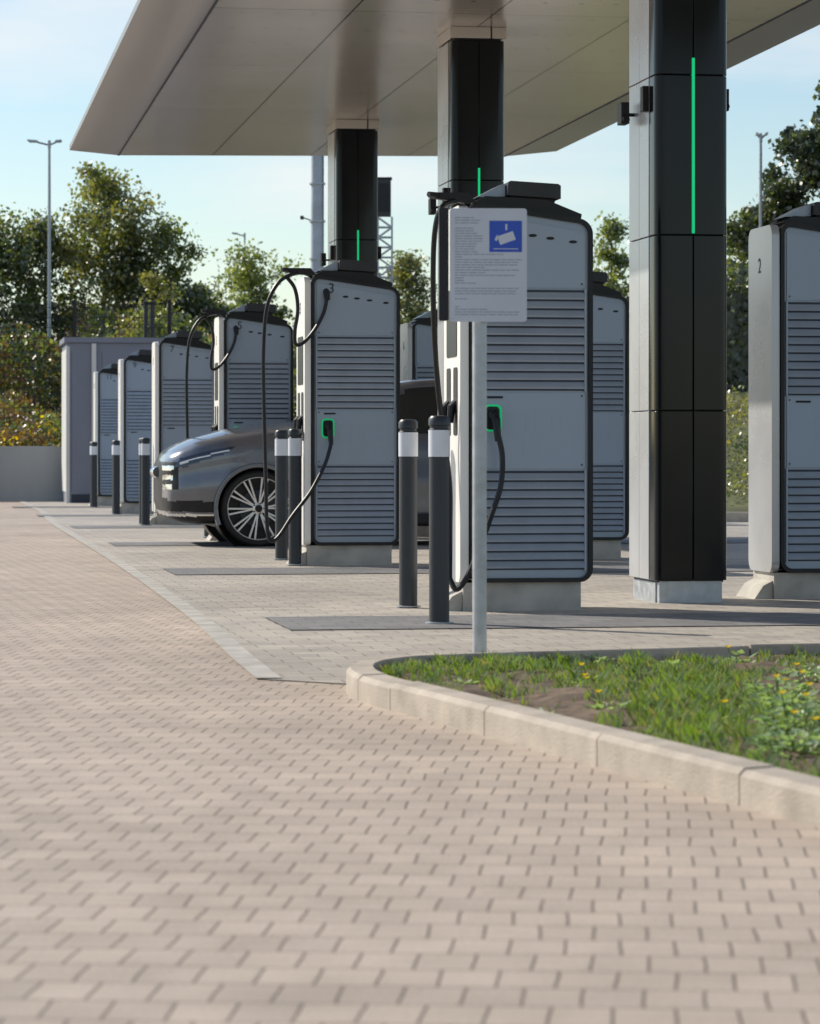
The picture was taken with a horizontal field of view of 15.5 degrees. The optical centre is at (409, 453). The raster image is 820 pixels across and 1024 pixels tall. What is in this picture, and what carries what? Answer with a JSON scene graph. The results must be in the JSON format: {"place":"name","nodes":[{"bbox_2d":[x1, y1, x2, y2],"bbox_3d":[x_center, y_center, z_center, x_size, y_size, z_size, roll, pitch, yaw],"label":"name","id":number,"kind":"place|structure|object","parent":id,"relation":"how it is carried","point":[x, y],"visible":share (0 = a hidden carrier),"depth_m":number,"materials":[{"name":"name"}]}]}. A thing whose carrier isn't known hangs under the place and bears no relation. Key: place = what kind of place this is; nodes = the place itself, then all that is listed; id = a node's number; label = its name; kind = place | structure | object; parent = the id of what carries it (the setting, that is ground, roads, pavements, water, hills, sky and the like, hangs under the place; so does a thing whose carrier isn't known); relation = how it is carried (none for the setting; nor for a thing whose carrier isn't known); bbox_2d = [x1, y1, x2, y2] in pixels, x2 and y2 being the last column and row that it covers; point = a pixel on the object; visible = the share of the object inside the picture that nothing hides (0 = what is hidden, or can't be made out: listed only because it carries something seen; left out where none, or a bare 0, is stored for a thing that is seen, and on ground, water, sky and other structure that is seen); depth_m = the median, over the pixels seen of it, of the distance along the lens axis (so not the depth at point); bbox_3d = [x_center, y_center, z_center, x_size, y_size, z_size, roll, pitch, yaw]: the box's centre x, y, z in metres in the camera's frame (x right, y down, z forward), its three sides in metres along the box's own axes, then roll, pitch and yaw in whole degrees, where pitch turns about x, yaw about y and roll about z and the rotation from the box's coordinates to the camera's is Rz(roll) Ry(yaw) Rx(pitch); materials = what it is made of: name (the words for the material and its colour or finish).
{"place":"outdoors","nodes":[
{"label":"outdoors","id":0,"kind":"place"},
{"bbox_2d":[0,501,819,1023],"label":"paving","id":1,"kind":"structure","parent":0,"point":[198,825],"depth_m":6.50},
{"bbox_2d":[0,446,61,500],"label":"retaining wall","id":2,"kind":"structure","parent":1,"relation":"on","point":[30,473],"depth_m":55.60,"materials":[{"name":"concrete"}]},
{"bbox_2d":[346,643,819,827],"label":"planter kerb","id":3,"kind":"structure","parent":1,"relation":"on","point":[767,788],"depth_m":8.66,"materials":[{"name":"concrete"}]},
{"bbox_2d":[397,653,819,774],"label":"planter soil","id":4,"kind":"structure","parent":1,"relation":"on","point":[553,698],"depth_m":10.39,"materials":[{"name":"brown soil"}]},
{"bbox_2d":[443,677,478,684],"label":"weed plant","id":5,"kind":"object","parent":4,"relation":"on","point":[457,679],"visible":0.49,"depth_m":10.87,"materials":[{"name":"green plant"}]},
{"bbox_2d":[563,663,598,683],"bbox_3d":[0.618,0.806,10.794,0.149,0.111,0.138,0,0,-14],"label":"weed plant","id":6,"kind":"object","parent":4,"relation":"on","point":[586,675],"visible":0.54,"depth_m":10.80,"materials":[{"name":"green plant"}]},
{"bbox_2d":[581,653,614,663],"bbox_3d":[0.722,0.829,12.003,0.199,0.066,0.177,0,0,0],"label":"weed plant","id":7,"kind":"object","parent":4,"relation":"on","point":[595,655],"visible":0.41,"depth_m":11.99,"materials":[{"name":"green plant"}]},
{"bbox_2d":[582,689,630,708],"bbox_3d":[0.635,0.813,9.740,0.195,0.097,0.179,0,0,0],"label":"weed plant","id":8,"kind":"object","parent":4,"relation":"on","point":[600,704],"visible":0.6,"depth_m":9.74,"materials":[{"name":"green plant"}]},
{"bbox_2d":[646,659,683,667],"bbox_3d":[0.993,0.831,11.801,0.186,0.061,0.166,0,0,23],"label":"weed plant","id":9,"kind":"object","parent":4,"relation":"on","point":[675,661],"visible":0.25,"depth_m":11.76,"materials":[{"name":"green plant"}]},
{"bbox_2d":[697,699,754,720],"bbox_3d":[0.963,0.814,9.357,0.226,0.097,0.230,0,0,0],"label":"weed plant","id":10,"kind":"object","parent":4,"relation":"on","point":[722,700],"visible":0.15,"depth_m":9.36,"materials":[{"name":"green plant"}]},
{"bbox_2d":[713,645,755,663],"bbox_3d":[1.292,0.810,11.898,0.185,0.104,0.173,0,0,0],"label":"weed plant","id":11,"kind":"object","parent":4,"relation":"on","point":[741,651],"visible":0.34,"depth_m":11.90,"materials":[{"name":"green plant"}]},
{"bbox_2d":[735,674,819,710],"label":"weed plant","id":12,"kind":"object","parent":4,"relation":"on","point":[770,701],"visible":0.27,"depth_m":9.60,"materials":[{"name":"green plant"}]},
{"bbox_2d":[743,670,812,699],"bbox_3d":[1.268,0.801,10.304,0.244,0.121,0.250,0,0,17],"label":"weed plant","id":13,"kind":"object","parent":4,"relation":"on","point":[796,685],"visible":0.46,"depth_m":10.27,"materials":[{"name":"green plant"}]},
{"bbox_2d":[743,710,819,758],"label":"weed plant","id":14,"kind":"object","parent":4,"relation":"on","point":[809,741],"visible":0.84,"depth_m":8.41,"materials":[{"name":"green plant"}]},
{"bbox_2d":[748,690,819,735],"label":"weed plant","id":15,"kind":"object","parent":4,"relation":"on","point":[802,714],"visible":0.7,"depth_m":8.97,"materials":[{"name":"green plant"}]},
{"bbox_2d":[775,662,819,682],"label":"weed plant","id":16,"kind":"object","parent":4,"relation":"on","point":[807,674],"visible":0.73,"depth_m":11.03,"materials":[{"name":"green plant"}]},
{"bbox_2d":[0,0,819,414],"label":"sky","id":17,"kind":"structure","parent":0,"point":[55,54],"materials":[{"name":"blue"}]},
{"bbox_2d":[25,501,819,683],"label":"parking apron","id":18,"kind":"object","parent":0,"point":[238,608],"visible":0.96,"depth_m":17.25,"materials":[{"name":"grey concrete"}]},
{"bbox_2d":[88,363,126,505],"bbox_3d":[-5.028,-0.315,50.940,0.860,2.422,0.548,0,0,-9],"label":"ev charger","id":19,"kind":"object","parent":18,"relation":"on","point":[105,407],"visible":0.42,"depth_m":50.67,"materials":[{"name":"silver metal"}]},
{"bbox_2d":[59,337,162,502],"bbox_3d":[-5.227,-0.590,54.651,2.200,2.980,1.910,0,0,-9],"label":"transformer kiosk","id":20,"kind":"object","parent":18,"relation":"on","point":[84,359],"visible":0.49,"depth_m":53.65,"materials":[{"name":"grey metal"}]},
{"bbox_2d":[112,441,112,513],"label":"bollard","id":21,"kind":"object","parent":18,"relation":"on","point":[112,477],"visible":0.21,"depth_m":43.97,"materials":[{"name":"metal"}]},
{"bbox_2d":[118,350,153,513],"bbox_3d":[-3.947,-0.315,44.146,0.860,2.422,0.548,0,0,-9],"label":"ev charger","id":22,"kind":"object","parent":18,"relation":"on","point":[134,397],"visible":0.51,"depth_m":43.88,"materials":[{"name":"silver metal"}]},
{"bbox_2d":[137,438,141,523],"bbox_3d":[-3.320,0.346,37.400,0.144,1.088,0.144,0,0,-38],"label":"bollard","id":23,"kind":"object","parent":18,"relation":"on","point":[140,442],"visible":0.3,"depth_m":37.36,"materials":[{"name":"metal"}]},
{"bbox_2d":[141,438,149,524],"bbox_3d":[-3.220,0.346,36.600,0.144,1.088,0.144,0,0,-29],"label":"bollard","id":24,"kind":"object","parent":18,"relation":"on","point":[145,481],"visible":0.95,"depth_m":36.56,"materials":[{"name":"metal"}]},
{"bbox_2d":[20,501,280,677],"bbox_3d":[-3.881,0.872,34.059,0.197,0.001,45.204,0,0,-9],"label":"paving edge strip","id":25,"kind":"object","parent":18,"relation":"on","point":[233,648],"visible":0.98,"depth_m":16.11,"materials":[{"name":"concrete"}]},
{"bbox_2d":[150,330,213,524],"bbox_3d":[-2.866,-0.315,37.352,0.860,2.422,0.548,0,0,-9],"label":"ev charger","id":26,"kind":"object","parent":18,"relation":"on","point":[168,390],"visible":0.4,"depth_m":37.11,"materials":[{"name":"silver metal"}]},
{"bbox_2d":[202,529,208,537],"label":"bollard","id":27,"kind":"object","parent":18,"relation":"on","point":[206,534],"visible":0.11,"depth_m":31.36,"materials":[{"name":"metal"}]},
{"bbox_2d":[185,303,292,540],"bbox_3d":[-1.750,-0.315,30.457,1.103,2.422,0.759,0,0,-9],"label":"ev charger","id":28,"kind":"object","parent":18,"relation":"on","point":[236,347],"visible":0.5,"depth_m":30.33,"materials":[{"name":"silver metal"}]},
{"bbox_2d":[273,430,288,559],"bbox_3d":[-1.060,0.346,24.800,0.144,1.088,0.144,0,0,-5],"label":"bollard","id":29,"kind":"object","parent":18,"relation":"on","point":[281,487],"visible":0.93,"depth_m":24.75,"materials":[{"name":"metal"}]},
{"bbox_2d":[150,378,437,546],"bbox_3d":[-0.131,0.094,29.489,4.838,1.674,2.140,0,0,-9],"label":"parked car","id":30,"kind":"object","parent":18,"relation":"on","point":[212,482],"visible":0.27,"depth_m":28.39,"materials":[{"name":"metal"}]},
{"bbox_2d":[286,429,303,565],"bbox_3d":[-0.900,0.346,23.550,0.144,1.088,0.144,0,0,-35],"label":"bollard","id":31,"kind":"object","parent":18,"relation":"on","point":[295,484],"visible":0.94,"depth_m":23.51,"materials":[{"name":"metal"}]},
{"bbox_2d":[261,259,399,565],"bbox_3d":[-0.649,-0.315,23.667,1.103,2.422,0.759,0,0,-9],"label":"ev charger","id":32,"kind":"object","parent":18,"relation":"on","point":[346,343],"visible":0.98,"depth_m":23.55,"materials":[{"name":"silver metal"}]},
{"bbox_2d":[320,119,380,276],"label":"canopy column","id":33,"kind":"structure","parent":18,"relation":"on","point":[352,189],"depth_m":31.22,"materials":[{"name":"metal"}]},
{"bbox_2d":[396,419,420,607],"bbox_3d":[-0.010,0.346,17.100,0.144,1.088,0.144,0,0,41],"label":"bollard","id":34,"kind":"object","parent":18,"relation":"on","point":[408,444],"visible":0.96,"depth_m":17.05,"materials":[{"name":"metal"}]},
{"bbox_2d":[11,506,819,629],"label":"bay marking pavers","id":35,"kind":"object","parent":18,"relation":"on","point":[546,620],"visible":0.56,"depth_m":16.00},
{"bbox_2d":[89,442,90,506],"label":"bollard","id":36,"kind":"object","parent":35,"relation":"on","point":[90,474],"visible":0.29,"depth_m":49.57,"materials":[{"name":"metal"}]},
{"bbox_2d":[91,442,97,507],"bbox_3d":[-5.150,0.346,49.000,0.144,1.088,0.144,0,0,36],"label":"bollard","id":37,"kind":"object","parent":35,"relation":"on","point":[94,450],"visible":0.95,"depth_m":48.95,"materials":[{"name":"metal"}]},
{"bbox_2d":[113,440,119,514],"bbox_3d":[-4.220,0.346,43.200,0.144,1.088,0.144,0,0,-27],"label":"bollard","id":38,"kind":"object","parent":35,"relation":"on","point":[116,477],"visible":0.97,"depth_m":43.15,"materials":[{"name":"metal"}]},
{"bbox_2d":[425,415,452,623],"bbox_3d":[0.150,0.346,15.450,0.144,1.088,0.144,0,0,40],"label":"bollard","id":39,"kind":"object","parent":35,"relation":"on","point":[439,443],"visible":0.98,"depth_m":15.40,"materials":[{"name":"metal"}]},
{"bbox_2d":[400,310,437,536],"bbox_3d":[0.253,-0.315,31.983,0.860,2.422,0.548,0,0,-9],"label":"ev charger","id":40,"kind":"object","parent":18,"relation":"on","point":[416,356],"visible":0.15,"depth_m":31.71,"materials":[{"name":"silver metal"}]},
{"bbox_2d":[428,26,505,403],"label":"canopy column","id":41,"kind":"structure","parent":18,"relation":"on","point":[471,111],"depth_m":24.43,"materials":[{"name":"metal"}]},
{"bbox_2d":[439,208,526,652],"bbox_3d":[0.290,-0.061,12.101,0.353,1.852,0.100,0,0,-3],"label":"information sign","id":42,"kind":"object","parent":18,"relation":"on","point":[488,264],"visible":0.93,"depth_m":12.06,"materials":[{"name":"metal"}]},
{"bbox_2d":[427,181,592,610],"bbox_3d":[0.528,-0.315,16.917,0.939,2.422,0.703,0,0,-9],"label":"ev charger","id":43,"kind":"object","parent":18,"relation":"on","point":[540,458],"visible":0.78,"depth_m":16.77,"materials":[{"name":"silver metal"}]},
{"bbox_2d":[593,271,628,558],"bbox_3d":[1.354,-0.315,25.192,0.860,2.422,0.548,0,0,-9],"label":"ev charger","id":44,"kind":"object","parent":18,"relation":"on","point":[610,419],"visible":0.38,"depth_m":24.98,"materials":[{"name":"silver metal"}]},
{"bbox_2d":[617,0,729,602],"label":"canopy column","id":45,"kind":"structure","parent":18,"relation":"on","point":[672,112],"depth_m":17.65,"materials":[{"name":"metal"}]},
{"bbox_2d":[69,0,819,156],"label":"charging station canopy","id":46,"kind":"object","parent":45,"relation":"on","point":[238,77],"visible":0.85,"depth_m":27.24,"materials":[{"name":"white metal"}]},
{"bbox_2d":[727,512,747,521],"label":"bank kerb","id":47,"kind":"structure","parent":18,"relation":"on","point":[737,516],"depth_m":38.60,"materials":[{"name":"concrete"}]},
{"bbox_2d":[736,202,819,598],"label":"ev charger","id":48,"kind":"object","parent":18,"relation":"on","point":[784,405],"visible":0.98,"depth_m":18.13,"materials":[{"name":"silver metal"}]},
{"bbox_2d":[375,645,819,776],"bbox_3d":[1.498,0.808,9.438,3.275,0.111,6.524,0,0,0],"label":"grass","id":49,"kind":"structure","parent":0,"point":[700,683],"depth_m":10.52,"materials":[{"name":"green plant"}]},
{"bbox_2d":[723,391,747,511],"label":"grass bank","id":50,"kind":"structure","parent":0,"point":[734,504],"depth_m":43.54,"materials":[{"name":"green plant"}]},
{"bbox_2d":[629,383,747,500],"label":"bank flowers","id":51,"kind":"object","parent":50,"relation":"on","point":[740,486],"visible":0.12,"depth_m":43.60,"materials":[{"name":"green plant"}]},
{"bbox_2d":[727,258,747,391],"bbox_3d":[10.206,-1.934,50.803,11.891,2.749,1.898,0,0,0],"label":"hedge","id":52,"kind":"object","parent":50,"relation":"on","point":[737,336],"visible":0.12,"depth_m":50.56,"materials":[{"name":"green plant"}]},
{"label":"ground","id":53,"kind":"structure","parent":0,"visible":0},
{"bbox_2d":[0,202,72,389],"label":"deciduous tree","id":54,"kind":"object","parent":53,"relation":"on","point":[5,241],"visible":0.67,"depth_m":72.75,"materials":[{"name":"green plant"}]},
{"bbox_2d":[27,139,61,409],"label":"street lamp","id":55,"kind":"object","parent":53,"relation":"on","point":[49,144],"visible":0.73,"depth_m":69.97,"materials":[{"name":"metal"}]},
{"bbox_2d":[115,211,217,338],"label":"deciduous tree","id":56,"kind":"object","parent":53,"relation":"on","point":[167,231],"visible":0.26,"depth_m":75.65,"materials":[{"name":"green plant"}]},
{"bbox_2d":[4,290,438,413],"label":"background treeline","id":57,"kind":"object","parent":53,"relation":"on","point":[219,291],"depth_m":139.56,"materials":[{"name":"green plant"}]},
{"bbox_2d":[232,232,245,296],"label":"street lamp","id":58,"kind":"object","parent":53,"relation":"on","point":[244,235],"visible":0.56,"depth_m":99.98,"materials":[{"name":"metal"}]},
{"bbox_2d":[214,234,304,385],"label":"deciduous tree","id":59,"kind":"object","parent":53,"relation":"on","point":[248,275],"visible":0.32,"depth_m":89.55,"materials":[{"name":"green plant"}]},
{"bbox_2d":[300,156,324,273],"bbox_3d":[-1.940,-5.120,60.000,0.500,12.000,0.320,0,0,0],"label":"steel mast","id":60,"kind":"object","parent":53,"relation":"on","point":[317,220],"visible":0.26,"depth_m":59.89,"materials":[{"name":"grey metal"}]},
{"bbox_2d":[377,177,392,286],"bbox_3d":[-0.510,-2.315,60.000,0.339,6.390,0.324,0,0,0],"label":"lattice mast","id":61,"kind":"object","parent":53,"relation":"on","point":[384,196],"visible":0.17,"depth_m":59.85,"materials":[{"name":"grey metal"}]},
{"bbox_2d":[379,249,437,324],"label":"deciduous tree","id":62,"kind":"object","parent":53,"relation":"on","point":[407,276],"visible":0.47,"depth_m":94.57,"materials":[{"name":"green plant"}]},
{"bbox_2d":[593,211,628,302],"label":"deciduous tree","id":63,"kind":"object","parent":53,"relation":"on","point":[610,228],"visible":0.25,"depth_m":84.98,"materials":[{"name":"green plant"}]},
{"bbox_2d":[727,233,747,274],"bbox_3d":[6.884,-1.881,62.019,1.739,5.526,1.920,0,0,0],"label":"deciduous tree","id":64,"kind":"object","parent":53,"relation":"on","point":[744,259],"visible":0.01,"depth_m":62.09,"materials":[{"name":"green plant"}]},
{"bbox_2d":[755,132,767,226],"bbox_3d":[7.020,-2.768,60.000,0.245,7.295,0.200,0,0,0],"label":"street lamp","id":65,"kind":"object","parent":53,"relation":"on","point":[759,136],"visible":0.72,"depth_m":59.97,"materials":[{"name":"metal"}]},
{"bbox_2d":[726,176,807,290],"bbox_3d":[7.562,-2.354,60.965,2.422,6.474,2.798,0,0,25],"label":"deciduous tree","id":66,"kind":"object","parent":53,"relation":"on","point":[782,194],"visible":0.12,"depth_m":60.29,"materials":[{"name":"green plant"}]},
{"bbox_2d":[762,80,819,222],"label":"deciduous tree","id":67,"kind":"object","parent":53,"relation":"on","point":[802,146],"visible":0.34,"depth_m":59.19,"materials":[{"name":"green plant"}]},
{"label":"embankment","id":68,"kind":"structure","parent":0,"visible":0},
{"bbox_2d":[0,413,61,445],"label":"flower bed","id":69,"kind":"object","parent":68,"relation":"on","point":[26,435],"visible":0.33,"depth_m":57.60,"materials":[{"name":"yellow plant"}]},
{"bbox_2d":[0,389,61,441],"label":"rust shrubs","id":70,"kind":"object","parent":68,"relation":"on","point":[7,412],"visible":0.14,"depth_m":62.07,"materials":[{"name":"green plant"}]},
{"bbox_2d":[0,200,116,409],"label":"deciduous tree","id":71,"kind":"object","parent":68,"relation":"on","point":[66,256],"visible":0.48,"depth_m":73.69,"materials":[{"name":"green plant"}]},
{"bbox_2d":[0,300,170,417],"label":"fence","id":72,"kind":"object","parent":68,"relation":"on","point":[73,317],"visible":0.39,"depth_m":59.99,"materials":[{"name":"grey metal"}]},
{"bbox_2d":[41,160,165,336],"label":"deciduous tree","id":73,"kind":"object","parent":68,"relation":"on","point":[101,186],"visible":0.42,"depth_m":75.30,"materials":[{"name":"green plant"}]},
{"bbox_2d":[0,304,211,427],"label":"shrub thicket","id":74,"kind":"object","parent":68,"relation":"on","point":[40,372],"visible":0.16,"depth_m":66.98,"materials":[{"name":"green plant"}]},
{"bbox_2d":[110,314,167,336],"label":"deciduous tree","id":75,"kind":"object","parent":68,"relation":"on","point":[126,325],"visible":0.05,"depth_m":65.58,"materials":[{"name":"green plant"}]},
{"bbox_2d":[71,195,207,336],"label":"deciduous tree","id":76,"kind":"object","parent":68,"relation":"on","point":[130,262],"visible":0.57,"depth_m":74.67,"materials":[{"name":"green plant"}]},
{"bbox_2d":[143,301,148,336],"bbox_3d":[-5.450,-1.490,62.000,0.200,3.340,0.200,0,0,0],"label":"fence post","id":77,"kind":"object","parent":68,"relation":"on","point":[146,315],"visible":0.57,"depth_m":61.96,"materials":[{"name":"metal"}]},
{"bbox_2d":[149,301,154,336],"bbox_3d":[-5.320,-1.490,62.000,0.200,3.340,0.200,0,0,0],"label":"fence post","id":78,"kind":"object","parent":68,"relation":"on","point":[151,319],"visible":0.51,"depth_m":61.96,"materials":[{"name":"metal"}]},
{"bbox_2d":[127,270,185,336],"bbox_3d":[-5.371,-1.516,63.918,1.434,4.792,1.560,0,0,-30],"label":"deciduous tree","id":79,"kind":"object","parent":68,"relation":"on","point":[154,284],"visible":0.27,"depth_m":63.90,"materials":[{"name":"green plant"}]},
{"bbox_2d":[169,279,229,343],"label":"deciduous tree","id":80,"kind":"object","parent":68,"relation":"on","point":[193,311],"visible":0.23,"depth_m":75.01,"materials":[{"name":"green plant"}]},
{"bbox_2d":[181,278,251,335],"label":"deciduous tree","id":81,"kind":"object","parent":68,"relation":"on","point":[244,300],"visible":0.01,"depth_m":87.83,"materials":[{"name":"green plant"}]},
{"bbox_2d":[293,348,296,418],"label":"shrub thicket","id":82,"kind":"object","parent":68,"relation":"on","point":[295,383],"visible":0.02,"depth_m":64.70,"materials":[{"name":"green plant"}]}
]}

